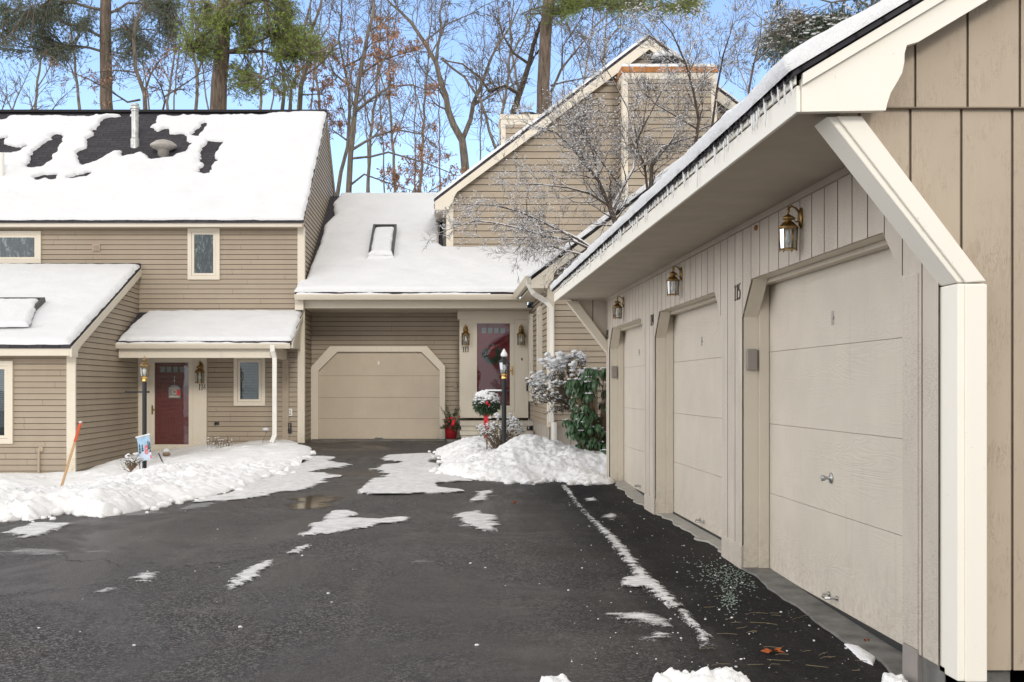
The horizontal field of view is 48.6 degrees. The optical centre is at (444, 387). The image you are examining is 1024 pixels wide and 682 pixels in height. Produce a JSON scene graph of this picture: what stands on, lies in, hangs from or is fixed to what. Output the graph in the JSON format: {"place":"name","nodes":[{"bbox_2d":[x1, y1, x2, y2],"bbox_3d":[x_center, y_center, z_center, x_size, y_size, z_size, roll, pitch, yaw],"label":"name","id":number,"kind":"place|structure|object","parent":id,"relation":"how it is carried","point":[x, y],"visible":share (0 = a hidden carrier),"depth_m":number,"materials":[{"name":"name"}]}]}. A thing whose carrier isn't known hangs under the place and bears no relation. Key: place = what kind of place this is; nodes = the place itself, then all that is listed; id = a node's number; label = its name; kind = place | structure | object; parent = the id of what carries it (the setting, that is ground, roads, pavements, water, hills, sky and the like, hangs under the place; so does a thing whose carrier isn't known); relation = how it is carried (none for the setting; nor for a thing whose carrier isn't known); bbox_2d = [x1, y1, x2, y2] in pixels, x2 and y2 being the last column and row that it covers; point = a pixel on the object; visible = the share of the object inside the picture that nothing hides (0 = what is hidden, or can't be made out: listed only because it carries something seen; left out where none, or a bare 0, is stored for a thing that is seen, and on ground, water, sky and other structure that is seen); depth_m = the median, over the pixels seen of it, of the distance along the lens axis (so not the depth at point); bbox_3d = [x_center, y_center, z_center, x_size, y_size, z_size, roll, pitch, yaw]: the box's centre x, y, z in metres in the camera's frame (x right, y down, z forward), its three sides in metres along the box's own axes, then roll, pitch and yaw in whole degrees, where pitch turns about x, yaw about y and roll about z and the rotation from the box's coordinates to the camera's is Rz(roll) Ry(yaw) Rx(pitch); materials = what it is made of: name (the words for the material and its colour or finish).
{"place":"outdoors","nodes":[
{"label":"outdoors","id":0,"kind":"place"},
{"bbox_2d":[0,0,879,304],"label":"sky","id":1,"kind":"structure","parent":0,"point":[87,96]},
{"bbox_2d":[0,435,1023,681],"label":"driveway","id":2,"kind":"structure","parent":0,"point":[416,597],"depth_m":7.70,"materials":[{"name":"asphalt"}]},
{"bbox_2d":[2,522,67,537],"bbox_3d":[-3.990,1.392,10.994,0.553,0.035,1.288,0,0,0],"label":"snow patch","id":3,"kind":"object","parent":2,"relation":"on","point":[34,528],"visible":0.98,"depth_m":11.02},
{"bbox_2d":[0,439,311,520],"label":"snow bank","id":4,"kind":"structure","parent":2,"relation":"on","point":[196,471],"depth_m":15.58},
{"bbox_2d":[60,421,81,486],"bbox_3d":[-4.748,0.980,14.230,0.349,1.104,0.044,0,0,-27],"label":"marker stake","id":5,"kind":"object","parent":4,"relation":"on","point":[71,453],"visible":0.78,"depth_m":14.24,"materials":[{"name":"orange paint"}]},
{"bbox_2d":[119,452,142,471],"bbox_3d":[-5.459,1.294,19.607,0.386,0.351,0.381,0,0,23],"label":"shrub","id":6,"kind":"object","parent":4,"relation":"on","point":[130,465],"visible":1,"depth_m":19.57,"materials":[{"name":"white plant"}]},
{"bbox_2d":[125,356,149,467],"bbox_3d":[-5.521,0.658,20.275,0.445,2.441,0.174,0,0,-11],"label":"lamp post","id":7,"kind":"object","parent":4,"relation":"on","point":[144,391],"visible":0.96,"depth_m":20.27,"materials":[{"name":"black metal"}]},
{"bbox_2d":[135,434,151,467],"bbox_3d":[-5.247,1.274,19.679,0.302,0.940,0.065,0,0,0],"label":"garden flag","id":8,"kind":"object","parent":4,"relation":"on","point":[144,446],"visible":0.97,"depth_m":19.68,"materials":[{"name":"blue fabric"}]},
{"bbox_2d":[0,450,315,521],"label":"snow clods","id":9,"kind":"object","parent":2,"relation":"on","point":[11,517],"visible":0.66,"depth_m":12.75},
{"bbox_2d":[229,559,272,588],"bbox_3d":[-1.466,1.409,8.505,0.212,0.048,1.288,0,0,3],"label":"snow patch","id":10,"kind":"object","parent":2,"relation":"on","point":[246,574],"visible":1,"depth_m":8.45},
{"bbox_2d":[193,456,352,501],"bbox_3d":[-2.276,1.330,17.231,1.497,0.138,7.405,0,0,0],"label":"snow patch","id":11,"kind":"object","parent":2,"relation":"on","point":[302,477],"visible":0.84,"depth_m":15.64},
{"bbox_2d":[286,495,337,508],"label":"puddle","id":12,"kind":"object","parent":2,"relation":"on","point":[311,502],"visible":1,"depth_m":13.55,"materials":[{"name":"brown"}]},
{"bbox_2d":[297,510,409,534],"bbox_3d":[-0.867,1.388,11.629,1.036,0.028,2.227,0,0,0],"label":"snow patch","id":13,"kind":"object","parent":2,"relation":"on","point":[336,520],"visible":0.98,"depth_m":11.51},
{"bbox_2d":[310,439,445,440],"bbox_3d":[-1.536,1.264,26.240,3.118,0.112,0.520,0,0,0],"label":"concrete apron","id":14,"kind":"object","parent":2,"relation":"on","point":[378,440],"visible":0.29,"depth_m":25.98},
{"bbox_2d":[358,453,472,493],"bbox_3d":[-0.424,1.309,17.916,1.616,0.130,7.285,0,0,0],"label":"snow patch","id":15,"kind":"object","parent":2,"relation":"on","point":[410,473],"visible":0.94,"depth_m":16.21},
{"bbox_2d":[446,438,460,441],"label":"paving slab","id":16,"kind":"structure","parent":2,"relation":"on","point":[451,440],"depth_m":25.41,"materials":[{"name":"concrete"}]},
{"bbox_2d":[439,403,460,438],"bbox_3d":[0.143,0.766,25.728,0.548,0.817,0.648,0,0,24],"label":"plant pot","id":17,"kind":"object","parent":16,"relation":"on","point":[451,427],"visible":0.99,"depth_m":25.64,"materials":[{"name":"ceramic"}]},
{"bbox_2d":[37,508,873,667],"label":"snow crumbs","id":18,"kind":"object","parent":2,"relation":"on","point":[590,610],"visible":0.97,"depth_m":7.01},
{"bbox_2d":[454,510,499,530],"bbox_3d":[0.315,1.388,11.813,0.500,0.028,1.873,0,0,0],"label":"snow patch","id":19,"kind":"object","parent":2,"relation":"on","point":[477,519],"visible":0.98,"depth_m":11.76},
{"bbox_2d":[471,489,492,499],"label":"snow patch","id":20,"kind":"object","parent":2,"relation":"on","point":[482,494],"visible":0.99,"depth_m":14.14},
{"bbox_2d":[294,34,739,444],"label":"townhouse","id":21,"kind":"structure","parent":2,"relation":"on","point":[406,330],"depth_m":26.45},
{"bbox_2d":[319,352,438,438],"bbox_3d":[-1.542,0.193,26.444,2.927,2.142,0.112,0,0,0],"label":"garage door","id":22,"kind":"structure","parent":21,"relation":"in","point":[363,395],"depth_m":26.45,"materials":[{"name":"wood"}]},
{"bbox_2d":[473,319,513,410],"bbox_3d":[1.110,-0.506,25.900,0.955,2.117,0.141,0,0,0],"label":"storm door","id":23,"kind":"structure","parent":21,"relation":"in","point":[508,408],"depth_m":25.89,"materials":[{"name":"beige glass"}]},
{"bbox_2d":[477,323,509,405],"bbox_3d":[1.110,-0.511,25.963,0.815,1.967,0.030,0,0,0],"label":"door","id":24,"kind":"structure","parent":21,"relation":"in","point":[488,375],"depth_m":25.96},
{"bbox_2d":[482,343,500,363],"bbox_3d":[1.067,-0.771,25.936,0.478,0.499,0.032,0,0,0],"label":"wreath","id":25,"kind":"object","parent":24,"relation":"attached to","point":[496,358],"visible":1,"depth_m":25.93,"materials":[{"name":"green plant"}]},
{"bbox_2d":[528,314,533,401],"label":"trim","id":26,"kind":"structure","parent":21,"relation":"in","point":[530,317],"depth_m":25.00,"materials":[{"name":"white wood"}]},
{"bbox_2d":[536,306,542,402],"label":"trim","id":27,"kind":"structure","parent":21,"relation":"in","point":[539,310],"depth_m":22.84,"materials":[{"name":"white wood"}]},
{"bbox_2d":[428,450,608,485],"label":"snow clods","id":28,"kind":"object","parent":2,"relation":"on","point":[550,478],"visible":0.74,"depth_m":15.59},
{"bbox_2d":[435,434,614,483],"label":"snow bank","id":29,"kind":"structure","parent":2,"relation":"on","point":[521,457],"depth_m":16.74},
{"bbox_2d":[472,390,501,449],"bbox_3d":[0.717,0.647,19.303,0.542,1.226,0.510,0,0,0],"label":"topiary ball","id":30,"kind":"object","parent":29,"relation":"on","point":[481,407],"visible":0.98,"depth_m":19.19,"materials":[{"name":"green plant"}]},
{"bbox_2d":[485,349,508,443],"bbox_3d":[0.861,0.376,18.480,0.409,2.014,0.175,0,0,-11],"label":"lamp post","id":31,"kind":"object","parent":29,"relation":"on","point":[502,367],"visible":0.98,"depth_m":18.47,"materials":[{"name":"black metal"}]},
{"bbox_2d":[476,412,526,448],"bbox_3d":[0.930,0.787,18.879,0.863,0.735,0.802,0,0,0],"label":"bush","id":32,"kind":"object","parent":29,"relation":"on","point":[486,433],"visible":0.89,"depth_m":18.80,"materials":[{"name":"white plant"}]},
{"bbox_2d":[525,351,584,415],"bbox_3d":[1.823,-0.067,18.615,0.984,1.080,0.971,0,0,-16],"label":"snowy shrub","id":33,"kind":"object","parent":29,"relation":"on","point":[558,364],"visible":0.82,"depth_m":18.50,"materials":[{"name":"white plant"}]},
{"bbox_2d":[565,345,590,378],"bbox_3d":[2.213,-0.089,18.917,0.582,1.273,0.452,0,0,0],"label":"snowy shrub","id":34,"kind":"object","parent":29,"relation":"on","point":[580,355],"visible":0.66,"depth_m":18.85,"materials":[{"name":"white plant"}]},
{"bbox_2d":[540,673,569,681],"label":"snow lump","id":35,"kind":"object","parent":2,"relation":"on","point":[562,677],"visible":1,"depth_m":5.29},
{"bbox_2d":[561,367,605,453],"bbox_3d":[2.241,0.504,17.516,0.810,1.627,1.145,0,0,0],"label":"rhododendron","id":36,"kind":"object","parent":2,"relation":"on","point":[586,429],"visible":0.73,"depth_m":17.18,"materials":[{"name":"green plant"}]},
{"bbox_2d":[614,481,643,505],"bbox_3d":[2.410,1.360,14.350,0.300,0.120,2.800,0,0,0],"label":"concrete apron","id":37,"kind":"object","parent":2,"relation":"on","point":[631,492],"visible":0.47,"depth_m":14.41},
{"bbox_2d":[622,575,648,586],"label":"snow patch","id":38,"kind":"object","parent":2,"relation":"on","point":[636,581],"visible":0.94,"depth_m":8.13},
{"bbox_2d":[562,485,711,646],"bbox_3d":[1.518,1.390,10.750,0.205,0.158,8.967,0,0,1],"label":"snow patch","id":39,"kind":"object","parent":2,"relation":"on","point":[651,583],"visible":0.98,"depth_m":8.20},
{"bbox_2d":[607,613,670,625],"bbox_3d":[1.212,1.442,7.001,0.363,0.034,0.520,0,0,-24],"label":"snow patch","id":40,"kind":"object","parent":2,"relation":"on","point":[647,617],"visible":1,"depth_m":7.01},
{"bbox_2d":[657,513,720,552],"bbox_3d":[2.411,1.397,10.830,0.298,0.054,3.000,0,0,0],"label":"concrete apron","id":41,"kind":"object","parent":2,"relation":"on","point":[699,534],"visible":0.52,"depth_m":10.85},
{"bbox_2d":[652,666,750,681],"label":"snow lump","id":42,"kind":"object","parent":2,"relation":"on","point":[706,674],"visible":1,"depth_m":5.29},
{"bbox_2d":[672,555,755,619],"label":"ice melt grains","id":43,"kind":"object","parent":2,"relation":"on","point":[727,576],"visible":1,"depth_m":8.20},
{"bbox_2d":[702,595,864,670],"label":"pine needles","id":44,"kind":"object","parent":2,"relation":"on","point":[775,647],"visible":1,"depth_m":6.29,"materials":[{"name":"plant"}]},
{"bbox_2d":[550,0,1023,681],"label":"garage building","id":45,"kind":"structure","parent":2,"relation":"on","point":[792,288],"depth_m":6.30,"materials":[{"name":"wood"}]},
{"bbox_2d":[624,326,644,494],"bbox_3d":[2.481,0.240,14.350,0.118,2.239,2.840,0,0,0],"label":"garage door","id":46,"kind":"structure","parent":45,"relation":"in","point":[634,341],"depth_m":14.85,"materials":[{"name":"metal"}]},
{"bbox_2d":[673,302,721,539],"bbox_3d":[2.481,0.255,10.830,0.118,2.270,3.040,0,0,0],"label":"garage door","id":47,"kind":"structure","parent":45,"relation":"in","point":[697,333],"depth_m":11.10,"materials":[{"name":"metal"}]},
{"bbox_2d":[769,248,902,651],"bbox_3d":[2.481,0.279,7.170,0.118,2.318,3.100,0,0,0],"label":"garage door","id":48,"kind":"structure","parent":45,"relation":"in","point":[835,331],"depth_m":7.10,"materials":[{"name":"metal"}]},
{"bbox_2d":[741,567,901,674],"bbox_3d":[2.407,1.440,7.170,0.306,0.113,3.060,0,0,0],"label":"concrete apron","id":49,"kind":"object","parent":2,"relation":"on","point":[839,626],"visible":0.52,"depth_m":6.94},
{"bbox_2d":[844,643,875,664],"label":"snow patch","id":50,"kind":"object","parent":2,"relation":"on","point":[860,653],"visible":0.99,"depth_m":6.12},
{"bbox_2d":[881,672,907,681],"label":"snow lump","id":51,"kind":"object","parent":2,"relation":"on","point":[889,677],"visible":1,"depth_m":5.48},
{"label":"ground","id":52,"kind":"structure","parent":0,"visible":0},
{"bbox_2d":[0,53,38,108],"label":"bare tree","id":53,"kind":"object","parent":52,"relation":"on","point":[18,93],"visible":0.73,"depth_m":47.98,"materials":[{"name":"brown plant"}]},
{"bbox_2d":[6,75,37,106],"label":"bare tree","id":54,"kind":"object","parent":52,"relation":"on","point":[24,95],"visible":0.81,"depth_m":49.78,"materials":[{"name":"brown plant"}]},
{"bbox_2d":[9,0,80,108],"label":"bare tree","id":55,"kind":"object","parent":52,"relation":"on","point":[37,80],"visible":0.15,"depth_m":58.19,"materials":[{"name":"brown plant"}]},
{"bbox_2d":[31,65,61,108],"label":"bare tree","id":56,"kind":"object","parent":52,"relation":"on","point":[51,69],"visible":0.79,"depth_m":49.22,"materials":[{"name":"brown plant"}]},
{"bbox_2d":[45,80,86,108],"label":"bare tree","id":57,"kind":"object","parent":52,"relation":"on","point":[58,102],"visible":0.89,"depth_m":50.30,"materials":[{"name":"brown plant"}]},
{"bbox_2d":[47,0,97,108],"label":"bare tree","id":58,"kind":"object","parent":52,"relation":"on","point":[77,86],"visible":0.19,"depth_m":52.10,"materials":[{"name":"brown plant"}]},
{"bbox_2d":[0,0,192,108],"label":"pine tree","id":59,"kind":"object","parent":52,"relation":"on","point":[40,20],"visible":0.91,"depth_m":40.45,"materials":[{"name":"green plant"}]},
{"bbox_2d":[41,0,212,108],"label":"oak tree","id":60,"kind":"object","parent":52,"relation":"on","point":[140,82],"visible":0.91,"depth_m":38.26,"materials":[{"name":"brown plant"}]},
{"bbox_2d":[121,0,172,108],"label":"bare tree","id":61,"kind":"object","parent":52,"relation":"on","point":[132,11],"visible":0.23,"depth_m":59.53,"materials":[{"name":"brown plant"}]},
{"bbox_2d":[130,0,199,108],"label":"bare tree","id":62,"kind":"object","parent":52,"relation":"on","point":[169,86],"visible":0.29,"depth_m":58.78,"materials":[{"name":"brown plant"}]},
{"bbox_2d":[0,103,335,472],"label":"townhouse","id":63,"kind":"structure","parent":52,"relation":"on","point":[178,244],"depth_m":25.08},
{"bbox_2d":[0,361,12,443],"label":"window","id":64,"kind":"structure","parent":63,"relation":"in","point":[6,367],"depth_m":20.68,"materials":[{"name":"beige glass"}]},
{"bbox_2d":[0,231,40,262],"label":"window","id":65,"kind":"structure","parent":63,"relation":"in","point":[15,246],"depth_m":25.06,"materials":[{"name":"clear glass"}]},
{"bbox_2d":[150,358,192,449],"bbox_3d":[-6.047,0.372,25.000,0.944,2.032,0.141,0,0,0],"label":"storm door","id":66,"kind":"structure","parent":63,"relation":"in","point":[154,446],"depth_m":24.99,"materials":[{"name":"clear glass"}]},
{"bbox_2d":[155,362,188,443],"bbox_3d":[-6.047,0.368,25.063,0.814,1.894,0.030,0,0,0],"label":"door","id":67,"kind":"structure","parent":63,"relation":"in","point":[171,414],"depth_m":25.06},
{"bbox_2d":[169,376,179,397],"bbox_3d":[-5.986,-0.003,25.004,0.260,0.489,0.040,0,0,0],"label":"door sign","id":68,"kind":"object","parent":67,"relation":"attached to","point":[174,390],"visible":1,"depth_m":25.00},
{"bbox_2d":[188,228,219,279],"bbox_3d":[-5.353,-2.960,25.075,0.711,1.144,0.050,0,0,0],"label":"window","id":69,"kind":"structure","parent":63,"relation":"in","point":[203,243],"depth_m":25.06,"materials":[{"name":"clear glass"}]},
{"bbox_2d":[234,358,264,405],"bbox_3d":[-4.337,-0.144,25.075,0.700,1.111,0.050,0,0,0],"label":"window","id":70,"kind":"structure","parent":63,"relation":"in","point":[249,373],"depth_m":25.06,"materials":[{"name":"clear glass"}]},
{"bbox_2d":[157,3,198,108],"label":"bare tree","id":71,"kind":"object","parent":52,"relation":"on","point":[176,73],"visible":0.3,"depth_m":61.97,"materials":[{"name":"brown plant"}]},
{"bbox_2d":[155,0,232,108],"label":"bare tree","id":72,"kind":"object","parent":52,"relation":"on","point":[197,87],"visible":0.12,"depth_m":47.47,"materials":[{"name":"brown plant"}]},
{"bbox_2d":[177,0,231,108],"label":"bare tree","id":73,"kind":"object","parent":52,"relation":"on","point":[205,89],"visible":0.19,"depth_m":59.22,"materials":[{"name":"brown plant"}]},
{"bbox_2d":[173,0,343,108],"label":"pine tree","id":74,"kind":"object","parent":52,"relation":"on","point":[289,41],"visible":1,"depth_m":35.17,"materials":[{"name":"green plant"}]},
{"bbox_2d":[233,3,294,108],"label":"bare tree","id":75,"kind":"object","parent":52,"relation":"on","point":[261,101],"visible":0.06,"depth_m":55.50,"materials":[{"name":"brown plant"}]},
{"bbox_2d":[227,3,314,108],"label":"oak tree","id":76,"kind":"object","parent":52,"relation":"on","point":[282,100],"visible":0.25,"depth_m":40.95,"materials":[{"name":"brown plant"}]},
{"bbox_2d":[294,0,340,108],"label":"bare tree","id":77,"kind":"object","parent":52,"relation":"on","point":[321,14],"visible":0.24,"depth_m":58.04,"materials":[{"name":"brown plant"}]},
{"bbox_2d":[296,0,340,108],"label":"bare tree","id":78,"kind":"object","parent":52,"relation":"on","point":[316,71],"visible":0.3,"depth_m":55.03,"materials":[{"name":"brown plant"}]},
{"bbox_2d":[291,0,358,117],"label":"oak tree","id":79,"kind":"object","parent":52,"relation":"on","point":[305,73],"visible":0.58,"depth_m":39.67,"materials":[{"name":"brown plant"}]},
{"bbox_2d":[298,0,408,195],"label":"oak tree","id":80,"kind":"object","parent":52,"relation":"on","point":[339,123],"visible":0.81,"depth_m":36.94,"materials":[{"name":"brown plant"}]},
{"bbox_2d":[317,0,396,143],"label":"bare tree","id":81,"kind":"object","parent":52,"relation":"on","point":[342,114],"visible":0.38,"depth_m":65.12,"materials":[{"name":"brown plant"}]},
{"bbox_2d":[317,0,409,165],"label":"bare tree","id":82,"kind":"object","parent":52,"relation":"on","point":[356,46],"visible":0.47,"depth_m":62.98,"materials":[{"name":"brown plant"}]},
{"bbox_2d":[326,0,413,192],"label":"bare tree","id":83,"kind":"object","parent":52,"relation":"on","point":[370,146],"visible":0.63,"depth_m":46.94,"materials":[{"name":"brown plant"}]},
{"bbox_2d":[352,0,409,192],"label":"bare tree","id":84,"kind":"object","parent":52,"relation":"on","point":[379,88],"visible":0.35,"depth_m":64.71,"materials":[{"name":"brown plant"}]},
{"bbox_2d":[346,0,433,192],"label":"bare tree","id":85,"kind":"object","parent":52,"relation":"on","point":[393,149],"visible":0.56,"depth_m":55.36,"materials":[{"name":"brown plant"}]},
{"bbox_2d":[328,0,467,192],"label":"oak tree","id":86,"kind":"object","parent":52,"relation":"on","point":[356,109],"visible":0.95,"depth_m":35.83,"materials":[{"name":"brown plant"}]},
{"bbox_2d":[374,0,453,192],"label":"bare tree","id":87,"kind":"object","parent":52,"relation":"on","point":[416,136],"visible":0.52,"depth_m":60.14,"materials":[{"name":"brown plant"}]},
{"bbox_2d":[371,0,465,192],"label":"bare tree","id":88,"kind":"object","parent":52,"relation":"on","point":[424,118],"visible":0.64,"depth_m":54.51,"materials":[{"name":"brown plant"}]},
{"bbox_2d":[410,139,446,192],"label":"bare tree","id":89,"kind":"object","parent":52,"relation":"on","point":[427,166],"visible":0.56,"depth_m":46.07,"materials":[{"name":"brown plant"}]},
{"bbox_2d":[402,0,465,184],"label":"bare tree","id":90,"kind":"object","parent":52,"relation":"on","point":[439,132],"visible":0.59,"depth_m":62.38,"materials":[{"name":"brown plant"}]},
{"bbox_2d":[387,0,535,174],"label":"bare tree","id":91,"kind":"object","parent":52,"relation":"on","point":[458,133],"visible":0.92,"depth_m":41.82,"materials":[{"name":"brown plant"}]},
{"bbox_2d":[452,0,519,159],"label":"bare tree","id":92,"kind":"object","parent":52,"relation":"on","point":[471,63],"visible":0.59,"depth_m":61.12,"materials":[{"name":"brown plant"}]},
{"bbox_2d":[432,0,551,113],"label":"bare tree","id":93,"kind":"object","parent":52,"relation":"on","point":[528,62],"visible":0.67,"depth_m":43.85,"materials":[{"name":"brown plant"}]},
{"bbox_2d":[461,0,534,132],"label":"bare tree","id":94,"kind":"object","parent":52,"relation":"on","point":[500,15],"visible":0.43,"depth_m":61.92,"materials":[{"name":"brown plant"}]},
{"bbox_2d":[459,0,541,113],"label":"bare tree","id":95,"kind":"object","parent":52,"relation":"on","point":[509,73],"visible":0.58,"depth_m":49.43,"materials":[{"name":"brown plant"}]},
{"bbox_2d":[468,0,539,296],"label":"bare tree","id":96,"kind":"object","parent":52,"relation":"on","point":[515,72],"visible":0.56,"depth_m":54.86,"materials":[{"name":"brown plant"}]},
{"bbox_2d":[504,8,603,108],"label":"bare tree","id":97,"kind":"object","parent":52,"relation":"on","point":[568,50],"visible":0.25,"depth_m":60.04,"materials":[{"name":"brown plant"}]},
{"bbox_2d":[421,23,695,292],"bbox_3d":[1.871,-2.264,18.899,4.690,8.367,3.843,0,0,0],"label":"dogwood tree","id":98,"kind":"object","parent":52,"relation":"on","point":[609,203],"visible":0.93,"depth_m":18.71,"materials":[{"name":"grey plant"}]},
{"bbox_2d":[551,6,614,82],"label":"bare tree","id":99,"kind":"object","parent":52,"relation":"on","point":[587,41],"visible":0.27,"depth_m":58.52,"materials":[{"name":"brown plant"}]},
{"bbox_2d":[553,0,624,81],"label":"bare tree","id":100,"kind":"object","parent":52,"relation":"on","point":[589,41],"visible":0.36,"depth_m":52.30,"materials":[{"name":"brown plant"}]},
{"bbox_2d":[549,8,630,106],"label":"bare tree","id":101,"kind":"object","parent":52,"relation":"on","point":[572,55],"visible":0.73,"depth_m":45.88,"materials":[{"name":"brown plant"}]},
{"bbox_2d":[566,8,644,72],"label":"bare tree","id":102,"kind":"object","parent":52,"relation":"on","point":[614,31],"visible":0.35,"depth_m":53.34,"materials":[{"name":"brown plant"}]},
{"bbox_2d":[575,14,645,66],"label":"bare tree","id":103,"kind":"object","parent":52,"relation":"on","point":[621,37],"visible":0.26,"depth_m":59.11,"materials":[{"name":"brown plant"}]},
{"bbox_2d":[515,0,713,434],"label":"pine tree","id":104,"kind":"object","parent":52,"relation":"on","point":[550,10],"visible":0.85,"depth_m":41.76,"materials":[{"name":"green plant"}]},
{"bbox_2d":[608,0,767,189],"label":"dogwood tree","id":105,"kind":"object","parent":52,"relation":"on","point":[677,144],"visible":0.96,"depth_m":19.12,"materials":[{"name":"grey plant"}]},
{"bbox_2d":[714,0,811,101],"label":"dogwood tree","id":106,"kind":"object","parent":52,"relation":"on","point":[760,45],"visible":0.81,"depth_m":19.64,"materials":[{"name":"brown plant"}]},
{"bbox_2d":[739,0,881,72],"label":"spruce tree","id":107,"kind":"object","parent":52,"relation":"on","point":[792,39],"visible":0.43,"depth_m":32.69,"materials":[{"name":"green plant"}]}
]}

